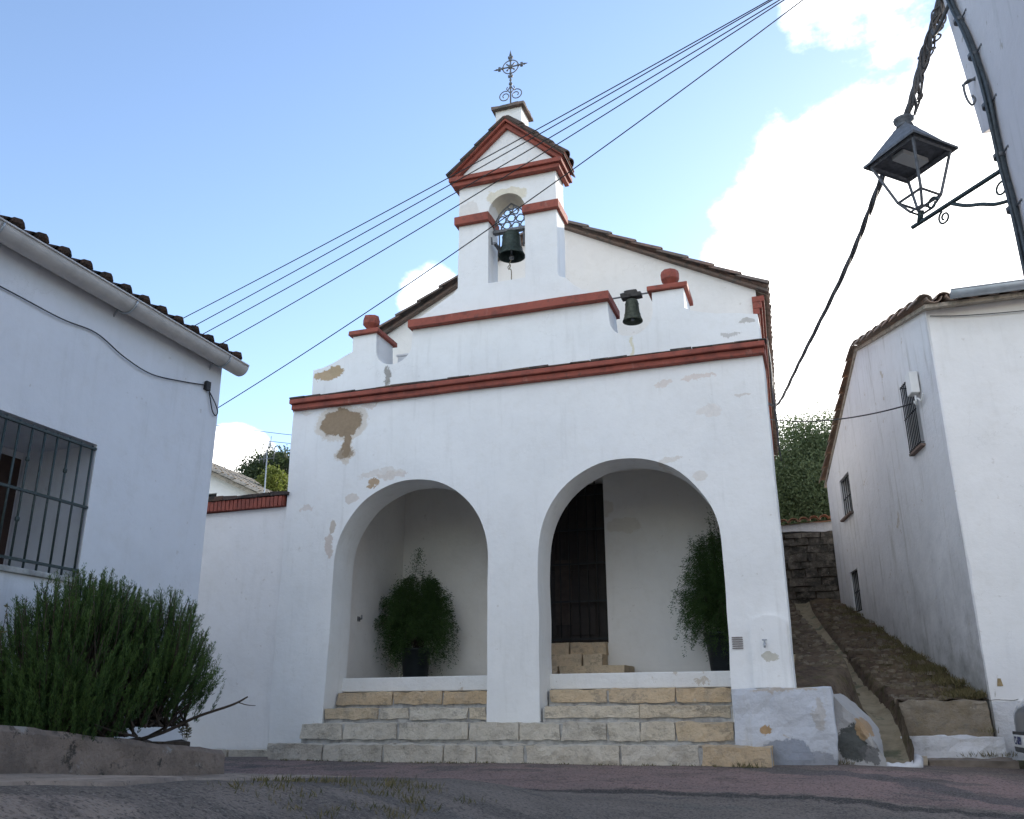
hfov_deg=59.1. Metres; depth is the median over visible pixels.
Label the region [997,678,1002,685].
wall plate
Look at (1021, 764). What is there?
ground
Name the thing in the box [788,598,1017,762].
alley path
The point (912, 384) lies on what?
junction box
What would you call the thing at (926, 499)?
white house
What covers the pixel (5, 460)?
window
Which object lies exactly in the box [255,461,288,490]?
yellow tree
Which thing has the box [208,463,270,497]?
distant house
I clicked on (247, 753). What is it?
wall kerb
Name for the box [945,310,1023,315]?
wall cable
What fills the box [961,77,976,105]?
iron hook
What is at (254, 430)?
distant wire
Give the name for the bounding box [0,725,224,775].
planter wall
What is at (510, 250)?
church bell
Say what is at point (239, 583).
boundary wall
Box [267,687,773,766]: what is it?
stone steps
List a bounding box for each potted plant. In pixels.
[373,547,459,676]
[668,511,729,670]
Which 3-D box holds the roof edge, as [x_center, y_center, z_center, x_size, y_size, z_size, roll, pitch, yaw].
[3.886,-0.170,13.398,0.029,1.714,1.355,-6,-20,18]
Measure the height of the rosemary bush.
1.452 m
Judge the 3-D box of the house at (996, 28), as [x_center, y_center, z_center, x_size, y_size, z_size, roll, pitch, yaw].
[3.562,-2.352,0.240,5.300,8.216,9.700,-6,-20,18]
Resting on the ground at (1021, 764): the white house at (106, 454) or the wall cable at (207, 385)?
the white house at (106, 454)
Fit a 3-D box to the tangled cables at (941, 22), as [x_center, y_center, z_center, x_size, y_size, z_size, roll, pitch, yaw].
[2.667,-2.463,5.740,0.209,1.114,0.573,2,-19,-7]
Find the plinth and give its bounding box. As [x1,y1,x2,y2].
[731,686,838,764]
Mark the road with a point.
(544, 791)
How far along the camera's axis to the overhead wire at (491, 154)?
8.39 m
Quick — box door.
[550,484,608,642]
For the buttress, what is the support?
on the ground at (1021, 764)
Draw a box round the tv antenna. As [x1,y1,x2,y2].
[259,436,274,492]
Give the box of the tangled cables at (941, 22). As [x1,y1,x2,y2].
[910,0,948,115]
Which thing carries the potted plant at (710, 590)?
on the chapel
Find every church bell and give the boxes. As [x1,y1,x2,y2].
[491,203,524,279]
[613,289,647,325]
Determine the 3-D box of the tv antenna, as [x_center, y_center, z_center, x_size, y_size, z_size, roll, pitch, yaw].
[-6.571,2.740,23.733,0.594,4.100,0.204,-17,-25,40]
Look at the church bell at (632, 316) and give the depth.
11.23 m
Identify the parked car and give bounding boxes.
[1012,699,1023,752]
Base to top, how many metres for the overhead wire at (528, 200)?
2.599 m
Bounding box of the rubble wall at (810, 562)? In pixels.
[780,514,839,603]
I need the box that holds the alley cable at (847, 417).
[770,403,911,421]
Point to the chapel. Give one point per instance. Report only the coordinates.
(544, 458)
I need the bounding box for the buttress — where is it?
[833,694,886,766]
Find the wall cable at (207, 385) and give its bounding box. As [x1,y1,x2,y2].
[0,286,217,415]
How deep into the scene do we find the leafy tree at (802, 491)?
22.08 m
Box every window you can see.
[0,453,20,564]
[840,474,853,521]
[852,570,861,610]
[900,382,925,456]
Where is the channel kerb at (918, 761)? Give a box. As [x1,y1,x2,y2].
[886,754,923,767]
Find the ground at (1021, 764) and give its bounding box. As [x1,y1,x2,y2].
[793,654,1023,768]
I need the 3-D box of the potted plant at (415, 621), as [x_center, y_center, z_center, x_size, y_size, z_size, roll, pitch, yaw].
[-1.387,2.810,12.463,1.474,1.825,1.155,-6,-20,18]
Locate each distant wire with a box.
[216,434,290,443]
[217,425,289,434]
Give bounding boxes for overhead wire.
[183,0,769,318]
[195,0,772,325]
[203,0,779,333]
[218,0,802,407]
[223,0,783,342]
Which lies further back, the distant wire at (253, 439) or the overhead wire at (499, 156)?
the distant wire at (253, 439)
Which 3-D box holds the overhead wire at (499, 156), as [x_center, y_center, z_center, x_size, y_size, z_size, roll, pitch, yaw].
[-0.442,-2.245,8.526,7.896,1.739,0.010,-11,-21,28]
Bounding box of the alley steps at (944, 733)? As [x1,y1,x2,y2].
[894,698,1019,768]
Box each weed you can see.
[0,604,8,649]
[179,723,191,740]
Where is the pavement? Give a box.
[0,773,348,785]
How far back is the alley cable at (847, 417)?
13.43 m
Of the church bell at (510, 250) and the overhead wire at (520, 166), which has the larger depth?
the church bell at (510, 250)
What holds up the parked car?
on the road
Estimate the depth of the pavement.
3.98 m
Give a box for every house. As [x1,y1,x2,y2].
[0,215,249,740]
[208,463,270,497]
[819,279,1023,759]
[943,0,1023,229]
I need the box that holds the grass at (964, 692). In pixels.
[207,605,1017,818]
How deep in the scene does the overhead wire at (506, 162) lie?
8.29 m
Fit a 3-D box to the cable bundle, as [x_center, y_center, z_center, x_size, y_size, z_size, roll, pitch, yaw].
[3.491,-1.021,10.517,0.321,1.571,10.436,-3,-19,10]
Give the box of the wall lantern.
[863,113,1006,228]
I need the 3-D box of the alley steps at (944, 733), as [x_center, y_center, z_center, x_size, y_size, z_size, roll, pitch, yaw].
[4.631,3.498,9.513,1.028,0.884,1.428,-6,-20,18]
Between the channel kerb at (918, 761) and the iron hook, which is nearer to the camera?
the iron hook
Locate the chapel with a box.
[268,50,796,742]
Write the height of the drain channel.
2.521 m
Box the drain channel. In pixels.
[795,602,909,762]
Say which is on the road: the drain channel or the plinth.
the plinth
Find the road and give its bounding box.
[0,757,1023,818]
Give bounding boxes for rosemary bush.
[0,562,255,741]
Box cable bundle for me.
[768,0,941,406]
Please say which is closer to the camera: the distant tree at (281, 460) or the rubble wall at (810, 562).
the rubble wall at (810, 562)
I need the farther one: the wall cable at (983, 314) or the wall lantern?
the wall cable at (983, 314)
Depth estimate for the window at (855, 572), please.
15.62 m
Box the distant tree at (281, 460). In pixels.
[224,444,289,482]
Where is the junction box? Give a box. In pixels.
[905,371,923,404]
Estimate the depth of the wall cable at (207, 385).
7.49 m
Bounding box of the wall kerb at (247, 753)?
[215,749,267,756]
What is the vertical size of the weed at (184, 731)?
0.185 m
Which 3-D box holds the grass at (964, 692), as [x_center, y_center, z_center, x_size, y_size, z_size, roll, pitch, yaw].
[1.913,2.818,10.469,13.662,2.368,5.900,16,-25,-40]
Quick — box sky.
[0,0,1023,471]
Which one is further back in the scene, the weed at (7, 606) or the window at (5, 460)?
the window at (5, 460)
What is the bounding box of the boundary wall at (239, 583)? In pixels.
[183,491,288,749]
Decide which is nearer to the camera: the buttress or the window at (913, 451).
the buttress
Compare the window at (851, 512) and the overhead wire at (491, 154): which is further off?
the window at (851, 512)
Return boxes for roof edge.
[767,337,781,460]
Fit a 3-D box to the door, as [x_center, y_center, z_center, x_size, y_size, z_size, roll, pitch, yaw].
[0.773,2.194,12.895,1.200,2.240,0.080,-6,-20,18]
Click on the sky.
(190, 152)
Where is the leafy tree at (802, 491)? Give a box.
[774,393,835,524]
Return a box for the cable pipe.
[946,0,1023,276]
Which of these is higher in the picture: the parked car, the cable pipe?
the cable pipe
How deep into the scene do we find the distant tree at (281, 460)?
46.56 m

